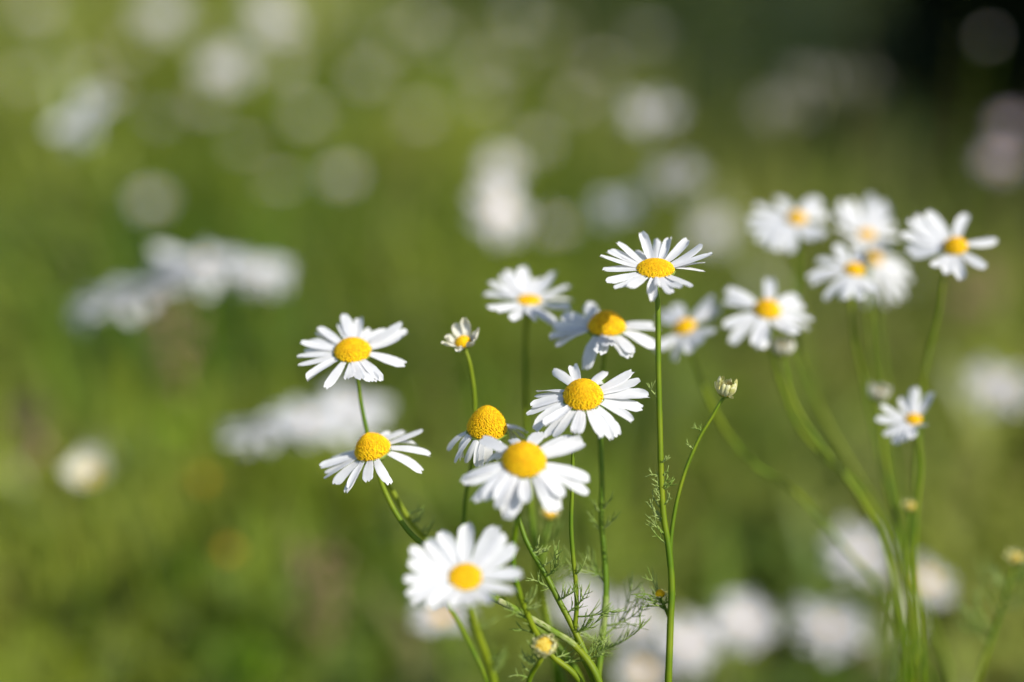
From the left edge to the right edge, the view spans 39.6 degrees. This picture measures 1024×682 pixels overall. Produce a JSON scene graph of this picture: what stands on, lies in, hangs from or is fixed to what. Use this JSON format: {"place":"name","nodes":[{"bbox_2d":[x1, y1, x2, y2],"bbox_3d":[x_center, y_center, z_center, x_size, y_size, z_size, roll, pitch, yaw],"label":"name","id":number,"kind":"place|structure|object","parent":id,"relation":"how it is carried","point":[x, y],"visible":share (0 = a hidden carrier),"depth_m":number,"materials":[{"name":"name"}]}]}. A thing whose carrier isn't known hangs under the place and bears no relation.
{"place":"outdoors","nodes":[
{"label":"outdoors","id":0,"kind":"place"},
{"bbox_2d":[0,0,1023,681],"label":"ground","id":1,"kind":"structure","parent":0,"point":[768,652],"depth_m":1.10,"materials":[{"name":"green plant"}]},
{"bbox_2d":[8,72,55,195],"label":"daisy","id":2,"kind":"object","parent":1,"relation":"on","point":[26,78],"visible":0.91,"depth_m":1.72,"materials":[{"name":"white plant"}]},
{"bbox_2d":[34,37,63,118],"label":"daisy","id":3,"kind":"object","parent":1,"relation":"on","point":[55,42],"visible":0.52,"depth_m":2.01,"materials":[{"name":"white plant"}]},
{"bbox_2d":[17,0,81,188],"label":"daisy","id":4,"kind":"object","parent":1,"relation":"on","point":[38,7],"visible":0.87,"depth_m":1.71,"materials":[{"name":"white plant"}]},
{"bbox_2d":[3,387,102,664],"bbox_3d":[-0.301,0.135,0.940,0.041,0.230,0.030,-16,29,-32],"label":"seed head","id":5,"kind":"object","parent":1,"relation":"on","point":[19,429],"visible":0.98,"depth_m":0.90},
{"bbox_2d":[58,446,122,681],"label":"cream flower","id":6,"kind":"object","parent":1,"relation":"on","point":[86,466],"visible":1,"depth_m":0.78,"materials":[{"name":"beige plant"}]},
{"bbox_2d":[79,65,138,201],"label":"daisy","id":7,"kind":"object","parent":1,"relation":"on","point":[91,73],"visible":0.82,"depth_m":1.71,"materials":[{"name":"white plant"}]},
{"bbox_2d":[49,88,181,552],"bbox_3d":[-0.285,0.003,1.048,0.072,0.382,0.048,7,25,16],"label":"daisy","id":8,"kind":"object","parent":1,"relation":"on","point":[88,109],"visible":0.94,"depth_m":0.99,"materials":[{"name":"white plant"}]},
{"bbox_2d":[70,281,167,679],"bbox_3d":[-0.220,0.112,0.870,0.055,0.328,0.069,0,24,0],"label":"daisy","id":9,"kind":"object","parent":1,"relation":"on","point":[89,311],"visible":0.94,"depth_m":0.81,"materials":[{"name":"white plant"}]},
{"bbox_2d":[101,83,150,397],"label":"daisy","id":10,"kind":"object","parent":1,"relation":"on","point":[115,92],"visible":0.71,"depth_m":1.20,"materials":[{"name":"white plant"}]},
{"bbox_2d":[120,39,148,161],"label":"daisy","id":11,"kind":"object","parent":1,"relation":"on","point":[131,44],"visible":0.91,"depth_m":1.91,"materials":[{"name":"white plant"}]},
{"bbox_2d":[110,267,216,671],"bbox_3d":[-0.201,0.108,0.869,0.061,0.337,0.066,0,24,0],"label":"daisy","id":12,"kind":"object","parent":1,"relation":"on","point":[166,285],"visible":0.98,"depth_m":0.83,"materials":[{"name":"white plant"}]},
{"bbox_2d":[137,0,208,253],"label":"daisy","id":13,"kind":"object","parent":1,"relation":"on","point":[160,15],"visible":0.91,"depth_m":1.45,"materials":[{"name":"white plant"}]},
{"bbox_2d":[136,191,214,389],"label":"daisy","id":14,"kind":"object","parent":1,"relation":"on","point":[153,199],"visible":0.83,"depth_m":1.31,"materials":[{"name":"white plant"}]},
{"bbox_2d":[150,296,201,608],"bbox_3d":[-0.223,0.092,0.993,0.034,0.264,0.040,0,24,0],"label":"seed head","id":15,"kind":"object","parent":1,"relation":"on","point":[159,312],"visible":0.69,"depth_m":0.95},
{"bbox_2d":[151,112,201,349],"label":"daisy","id":16,"kind":"object","parent":1,"relation":"on","point":[165,119],"visible":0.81,"depth_m":1.33,"materials":[{"name":"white plant"}]},
{"bbox_2d":[120,546,237,661],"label":"leafy plant","id":17,"kind":"object","parent":1,"relation":"on","point":[179,576],"visible":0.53,"depth_m":1.01,"materials":[{"name":"green plant"}]},
{"bbox_2d":[183,30,208,115],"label":"daisy","id":18,"kind":"object","parent":1,"relation":"on","point":[190,32],"visible":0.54,"depth_m":2.00,"materials":[{"name":"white plant"}]},
{"bbox_2d":[190,95,218,227],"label":"daisy","id":19,"kind":"object","parent":1,"relation":"on","point":[205,104],"visible":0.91,"depth_m":1.62,"materials":[{"name":"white plant"}]},
{"bbox_2d":[158,471,266,636],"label":"orange flower","id":20,"kind":"object","parent":1,"relation":"on","point":[207,479],"visible":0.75,"depth_m":0.97,"materials":[{"name":"green plant"}]},
{"bbox_2d":[180,534,249,640],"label":"orange flower","id":21,"kind":"object","parent":1,"relation":"on","point":[228,550],"visible":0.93,"depth_m":0.95,"materials":[{"name":"green plant"}]},
{"bbox_2d":[152,245,292,670],"bbox_3d":[-0.172,0.103,0.867,0.061,0.348,0.059,-17,29,-34],"label":"daisy","id":22,"kind":"object","parent":1,"relation":"on","point":[205,264],"visible":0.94,"depth_m":0.80,"materials":[{"name":"white plant"}]},
{"bbox_2d":[197,45,259,379],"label":"daisy","id":23,"kind":"object","parent":1,"relation":"on","point":[228,67],"visible":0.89,"depth_m":1.25,"materials":[{"name":"white plant"}]},
{"bbox_2d":[230,141,255,287],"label":"daisy","id":24,"kind":"object","parent":1,"relation":"on","point":[244,145],"visible":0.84,"depth_m":1.42,"materials":[{"name":"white plant"}]},
{"bbox_2d":[187,415,304,681],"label":"daisy","id":25,"kind":"object","parent":1,"relation":"on","point":[248,435],"visible":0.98,"depth_m":0.79,"materials":[{"name":"white plant"}]},
{"bbox_2d":[226,258,313,666],"bbox_3d":[-0.150,0.099,0.908,0.053,0.321,0.047,0,24,0],"label":"daisy","id":26,"kind":"object","parent":1,"relation":"on","point":[269,272],"visible":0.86,"depth_m":0.85,"materials":[{"name":"white plant"}]},
{"bbox_2d":[245,0,299,293],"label":"daisy","id":27,"kind":"object","parent":1,"relation":"on","point":[272,17],"visible":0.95,"depth_m":1.40,"materials":[{"name":"white plant"}]},
{"bbox_2d":[262,175,297,339],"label":"daisy","id":28,"kind":"object","parent":1,"relation":"on","point":[277,181],"visible":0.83,"depth_m":1.36,"materials":[{"name":"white plant"}]},
{"bbox_2d":[272,53,314,228],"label":"daisy","id":29,"kind":"object","parent":1,"relation":"on","point":[285,65],"visible":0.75,"depth_m":1.71,"materials":[{"name":"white plant"}]},
{"bbox_2d":[289,108,318,224],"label":"daisy","id":30,"kind":"object","parent":1,"relation":"on","point":[307,114],"visible":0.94,"depth_m":1.61,"materials":[{"name":"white plant"}]},
{"bbox_2d":[262,401,360,681],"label":"daisy","id":31,"kind":"object","parent":1,"relation":"on","point":[319,425],"visible":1,"depth_m":0.79,"materials":[{"name":"white plant"}]},
{"bbox_2d":[294,545,344,678],"bbox_3d":[-0.125,0.192,0.933,0.032,0.131,0.036,6,25,13],"label":"seed head","id":32,"kind":"object","parent":1,"relation":"on","point":[309,594],"visible":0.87,"depth_m":0.92},
{"bbox_2d":[308,14,332,109],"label":"daisy","id":33,"kind":"object","parent":1,"relation":"on","point":[314,20],"visible":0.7,"depth_m":2.10,"materials":[{"name":"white plant"}]},
{"bbox_2d":[315,166,362,325],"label":"daisy","id":34,"kind":"object","parent":1,"relation":"on","point":[346,175],"visible":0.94,"depth_m":1.36,"materials":[{"name":"white plant"}]},
{"bbox_2d":[306,383,390,681],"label":"daisy","id":35,"kind":"object","parent":1,"relation":"on","point":[341,395],"visible":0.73,"depth_m":0.83,"materials":[{"name":"white plant"}]},
{"bbox_2d":[339,65,381,234],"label":"daisy","id":36,"kind":"object","parent":1,"relation":"on","point":[364,74],"visible":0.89,"depth_m":1.72,"materials":[{"name":"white plant"}]},
{"bbox_2d":[409,108,452,201],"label":"daisy","id":37,"kind":"object","parent":1,"relation":"on","point":[420,115],"visible":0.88,"depth_m":1.71,"materials":[{"name":"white plant"}]},
{"bbox_2d":[408,12,462,161],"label":"daisy","id":38,"kind":"object","parent":1,"relation":"on","point":[419,22],"visible":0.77,"depth_m":1.76,"materials":[{"name":"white plant"}]},
{"bbox_2d":[297,313,583,680],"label":"daisy","id":39,"kind":"object","parent":1,"relation":"on","point":[353,349],"visible":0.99,"depth_m":0.51,"materials":[{"name":"white plant"}]},
{"bbox_2d":[411,602,469,681],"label":"daisy","id":40,"kind":"object","parent":1,"relation":"on","point":[440,615],"visible":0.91,"depth_m":0.70,"materials":[{"name":"white plant"}]},
{"bbox_2d":[319,429,602,681],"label":"daisy","id":41,"kind":"object","parent":1,"relation":"on","point":[371,449],"visible":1,"depth_m":0.49,"materials":[{"name":"white plant"}]},
{"bbox_2d":[403,522,522,681],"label":"daisy","id":42,"kind":"object","parent":1,"relation":"on","point":[452,574],"visible":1,"depth_m":0.45,"materials":[{"name":"white plant"}]},
{"bbox_2d":[441,317,488,681],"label":"daisy bud","id":43,"kind":"object","parent":1,"relation":"on","point":[463,341],"visible":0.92,"depth_m":0.51,"materials":[{"name":"green plant"}]},
{"bbox_2d":[456,91,497,181],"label":"daisy","id":44,"kind":"object","parent":1,"relation":"on","point":[491,95],"visible":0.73,"depth_m":1.80,"materials":[{"name":"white plant"}]},
{"bbox_2d":[452,177,529,527],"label":"daisy","id":45,"kind":"object","parent":1,"relation":"on","point":[498,212],"visible":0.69,"depth_m":0.94,"materials":[{"name":"white plant"}]},
{"bbox_2d":[473,149,543,418],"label":"daisy","id":46,"kind":"object","parent":1,"relation":"on","point":[498,166],"visible":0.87,"depth_m":1.15,"materials":[{"name":"white plant"}]},
{"bbox_2d":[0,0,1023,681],"bbox_3d":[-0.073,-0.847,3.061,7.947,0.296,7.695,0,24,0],"label":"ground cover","id":47,"kind":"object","parent":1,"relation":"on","point":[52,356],"visible":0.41,"depth_m":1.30,"materials":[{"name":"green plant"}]},
{"bbox_2d":[497,52,528,151],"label":"daisy","id":48,"kind":"object","parent":1,"relation":"on","point":[512,58],"visible":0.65,"depth_m":2.00,"materials":[{"name":"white plant"}]},
{"bbox_2d":[496,7,530,154],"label":"daisy","id":49,"kind":"object","parent":1,"relation":"on","point":[518,15],"visible":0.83,"depth_m":1.81,"materials":[{"name":"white plant"}]},
{"bbox_2d":[460,431,594,681],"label":"daisy","id":50,"kind":"object","parent":1,"relation":"on","point":[506,486],"visible":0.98,"depth_m":0.46,"materials":[{"name":"white plant"}]},
{"bbox_2d":[483,265,572,681],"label":"daisy","id":51,"kind":"object","parent":1,"relation":"on","point":[523,289],"visible":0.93,"depth_m":0.53,"materials":[{"name":"white plant"}]},
{"bbox_2d":[447,405,618,675],"bbox_3d":[0.012,0.211,0.559,0.073,0.399,0.029,19,30,36],"label":"daisy","id":52,"kind":"object","parent":1,"relation":"on","point":[487,420],"visible":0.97,"depth_m":0.49,"materials":[{"name":"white plant"}]},
{"bbox_2d":[508,633,558,681],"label":"daisy bud","id":53,"kind":"object","parent":1,"relation":"on","point":[545,645],"visible":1,"depth_m":0.47,"materials":[{"name":"beige plant"}]},
{"bbox_2d":[516,134,563,249],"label":"daisy","id":54,"kind":"object","parent":1,"relation":"on","point":[540,141],"visible":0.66,"depth_m":1.50,"materials":[{"name":"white plant"}]},
{"bbox_2d":[511,504,581,681],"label":"daisy bud","id":55,"kind":"object","parent":1,"relation":"on","point":[548,516],"visible":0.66,"depth_m":0.54,"materials":[{"name":"green plant"}]},
{"bbox_2d":[537,215,572,380],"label":"daisy","id":56,"kind":"object","parent":1,"relation":"on","point":[554,226],"visible":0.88,"depth_m":1.26,"materials":[{"name":"white plant"}]},
{"bbox_2d":[551,580,612,681],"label":"daisy","id":57,"kind":"object","parent":1,"relation":"on","point":[590,602],"visible":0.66,"depth_m":0.80,"materials":[{"name":"white plant"}]},
{"bbox_2d":[526,363,649,681],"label":"daisy","id":58,"kind":"object","parent":1,"relation":"on","point":[579,396],"visible":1,"depth_m":0.48,"materials":[{"name":"white plant"}]},
{"bbox_2d":[575,60,609,163],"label":"daisy","id":59,"kind":"object","parent":1,"relation":"on","point":[599,65],"visible":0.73,"depth_m":1.91,"materials":[{"name":"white plant"}]},
{"bbox_2d":[549,301,654,674],"bbox_3d":[0.034,0.192,0.574,0.041,0.422,0.087,0,24,0],"label":"daisy","id":60,"kind":"object","parent":1,"relation":"on","point":[604,329],"visible":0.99,"depth_m":0.51,"materials":[{"name":"white plant"}]},
{"bbox_2d":[595,190,644,506],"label":"daisy","id":61,"kind":"object","parent":1,"relation":"on","point":[622,205],"visible":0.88,"depth_m":1.00,"materials":[{"name":"white plant"}]},
{"bbox_2d":[601,590,662,681],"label":"daisy","id":62,"kind":"object","parent":1,"relation":"on","point":[634,640],"visible":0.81,"depth_m":0.84,"materials":[{"name":"white plant"}]},
{"bbox_2d":[616,27,659,189],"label":"daisy","id":63,"kind":"object","parent":1,"relation":"on","point":[650,39],"visible":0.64,"depth_m":1.71,"materials":[{"name":"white plant"}]},
{"bbox_2d":[614,644,674,681],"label":"daisy","id":64,"kind":"object","parent":1,"relation":"on","point":[641,667],"visible":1,"depth_m":0.80,"materials":[{"name":"white plant"}]},
{"bbox_2d":[632,567,675,615],"bbox_3d":[0.052,0.239,0.556,0.014,0.350,0.021,-20,31,-37],"label":"daisy bud","id":65,"kind":"object","parent":1,"relation":"on","point":[659,593],"visible":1,"depth_m":0.49,"materials":[{"name":"green plant"}]},
{"bbox_2d":[618,96,691,429],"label":"daisy","id":66,"kind":"object","parent":1,"relation":"on","point":[640,113],"visible":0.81,"depth_m":1.10,"materials":[{"name":"white plant"}]},
{"bbox_2d":[600,231,712,681],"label":"daisy","id":67,"kind":"object","parent":1,"relation":"on","point":[654,266],"visible":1,"depth_m":0.49,"materials":[{"name":"white plant"}]},
{"bbox_2d":[652,611,721,681],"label":"daisy","id":68,"kind":"object","parent":1,"relation":"on","point":[693,639],"visible":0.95,"depth_m":0.80,"materials":[{"name":"white plant"}]},
{"bbox_2d":[646,158,729,519],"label":"daisy","id":69,"kind":"object","parent":1,"relation":"on","point":[678,176],"visible":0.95,"depth_m":0.99,"materials":[{"name":"white plant"}]},
{"bbox_2d":[669,376,737,548],"bbox_3d":[0.061,0.207,0.556,0.013,0.410,0.051,13,27,26],"label":"daisy bud","id":70,"kind":"object","parent":1,"relation":"on","point":[726,388],"visible":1,"depth_m":0.49,"materials":[{"name":"green plant"}]},
{"bbox_2d":[681,212,731,453],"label":"daisy","id":71,"kind":"object","parent":1,"relation":"on","point":[713,230],"visible":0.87,"depth_m":1.20,"materials":[{"name":"white plant"}]},
{"bbox_2d":[710,593,778,681],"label":"daisy","id":72,"kind":"object","parent":1,"relation":"on","point":[739,618],"visible":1,"depth_m":0.82,"materials":[{"name":"white plant"}]},
{"bbox_2d":[752,94,812,301],"bbox_3d":[0.257,-0.104,1.407,0.059,0.286,0.056,0,24,0],"label":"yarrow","id":73,"kind":"object","parent":1,"relation":"on","point":[764,108],"visible":0.9,"depth_m":1.36,"materials":[{"name":"green plant"}]},
{"bbox_2d":[654,295,933,681],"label":"daisy","id":74,"kind":"object","parent":1,"relation":"on","point":[688,335],"visible":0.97,"depth_m":0.57,"materials":[{"name":"white plant"}]},
{"bbox_2d":[777,68,835,289],"bbox_3d":[0.299,-0.133,1.458,0.048,0.297,0.045,0,24,0],"label":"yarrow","id":75,"kind":"object","parent":1,"relation":"on","point":[820,74],"visible":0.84,"depth_m":1.41,"materials":[{"name":"green plant"}]},
{"bbox_2d":[722,277,900,681],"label":"daisy","id":76,"kind":"object","parent":1,"relation":"on","point":[767,309],"visible":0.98,"depth_m":0.55,"materials":[{"name":"white plant"}]},
{"bbox_2d":[791,598,868,681],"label":"daisy","id":77,"kind":"object","parent":1,"relation":"on","point":[830,629],"visible":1,"depth_m":0.82,"materials":[{"name":"white plant"}]},
{"bbox_2d":[771,337,910,681],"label":"daisy bud","id":78,"kind":"object","parent":1,"relation":"on","point":[781,348],"visible":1,"depth_m":0.55,"materials":[{"name":"green plant"}]},
{"bbox_2d":[748,197,951,681],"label":"daisy","id":79,"kind":"object","parent":1,"relation":"on","point":[778,229],"visible":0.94,"depth_m":0.60,"materials":[{"name":"white plant"}]},
{"bbox_2d":[823,67,879,316],"bbox_3d":[0.341,-0.131,1.454,0.043,0.297,0.049,-16,28,-31],"label":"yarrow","id":80,"kind":"object","parent":1,"relation":"on","point":[861,79],"visible":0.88,"depth_m":1.42,"materials":[{"name":"green plant"}]},
{"bbox_2d":[811,519,894,681],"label":"daisy","id":81,"kind":"object","parent":1,"relation":"on","point":[864,551],"visible":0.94,"depth_m":0.80,"materials":[{"name":"white plant"}]},
{"bbox_2d":[806,244,910,679],"bbox_3d":[0.149,0.163,0.638,0.064,0.423,0.032,12,27,25],"label":"daisy","id":82,"kind":"object","parent":1,"relation":"on","point":[851,281],"visible":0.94,"depth_m":0.56,"materials":[{"name":"white plant"}]},
{"bbox_2d":[833,194,899,681],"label":"daisy","id":83,"kind":"object","parent":1,"relation":"on","point":[870,226],"visible":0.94,"depth_m":0.60,"materials":[{"name":"white plant"}]},
{"bbox_2d":[868,381,911,681],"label":"daisy bud","id":84,"kind":"object","parent":1,"relation":"on","point":[879,393],"visible":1,"depth_m":0.56,"materials":[{"name":"green plant"}]},
{"bbox_2d":[864,251,920,681],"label":"daisy","id":85,"kind":"object","parent":1,"relation":"on","point":[884,268],"visible":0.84,"depth_m":0.61,"materials":[{"name":"white plant"}]},
{"bbox_2d":[875,387,934,681],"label":"daisy","id":86,"kind":"object","parent":1,"relation":"on","point":[904,428],"visible":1,"depth_m":0.54,"materials":[{"name":"white plant"}]},
{"bbox_2d":[903,500,916,681],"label":"daisy bud","id":87,"kind":"object","parent":1,"relation":"on","point":[909,506],"visible":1,"depth_m":0.55,"materials":[{"name":"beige plant"}]},
{"bbox_2d":[816,0,1023,231],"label":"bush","id":88,"kind":"object","parent":1,"relation":"on","point":[935,30],"visible":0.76,"depth_m":1.73,"materials":[{"name":"green plant"}]},
{"bbox_2d":[891,558,952,681],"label":"daisy","id":89,"kind":"object","parent":1,"relation":"on","point":[928,585],"visible":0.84,"depth_m":0.82,"materials":[{"name":"white plant"}]},
{"bbox_2d":[899,210,997,681],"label":"daisy","id":90,"kind":"object","parent":1,"relation":"on","point":[932,237],"visible":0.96,"depth_m":0.55,"materials":[{"name":"white plant"}]},
{"bbox_2d":[942,33,1006,236],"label":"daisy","id":91,"kind":"object","parent":1,"relation":"on","point":[988,36],"visible":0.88,"depth_m":1.42,"materials":[{"name":"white plant"}]},
{"bbox_2d":[947,257,1005,439],"bbox_3d":[0.350,0.056,1.093,0.052,0.250,0.040,0,24,0],"label":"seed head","id":92,"kind":"object","parent":1,"relation":"on","point":[962,298],"visible":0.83,"depth_m":1.06},
{"bbox_2d":[940,360,1023,617],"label":"daisy","id":93,"kind":"object","parent":1,"relation":"on","point":[996,391],"visible":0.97,"depth_m":0.92,"materials":[{"name":"white plant"}]},
{"bbox_2d":[941,114,1023,389],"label":"pink flower","id":94,"kind":"object","parent":1,"relation":"on","point":[1009,123],"visible":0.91,"depth_m":1.22,"materials":[{"name":"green plant"}]},
{"bbox_2d":[954,549,1023,681],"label":"daisy bud","id":95,"kind":"object","parent":1,"relation":"on","point":[1015,557],"visible":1,"depth_m":0.56,"materials":[{"name":"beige plant"}]},
{"bbox_2d":[975,149,1023,400],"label":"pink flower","id":96,"kind":"object","parent":1,"relation":"on","point":[1000,159],"visible":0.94,"depth_m":1.13,"materials":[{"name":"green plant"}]}
]}

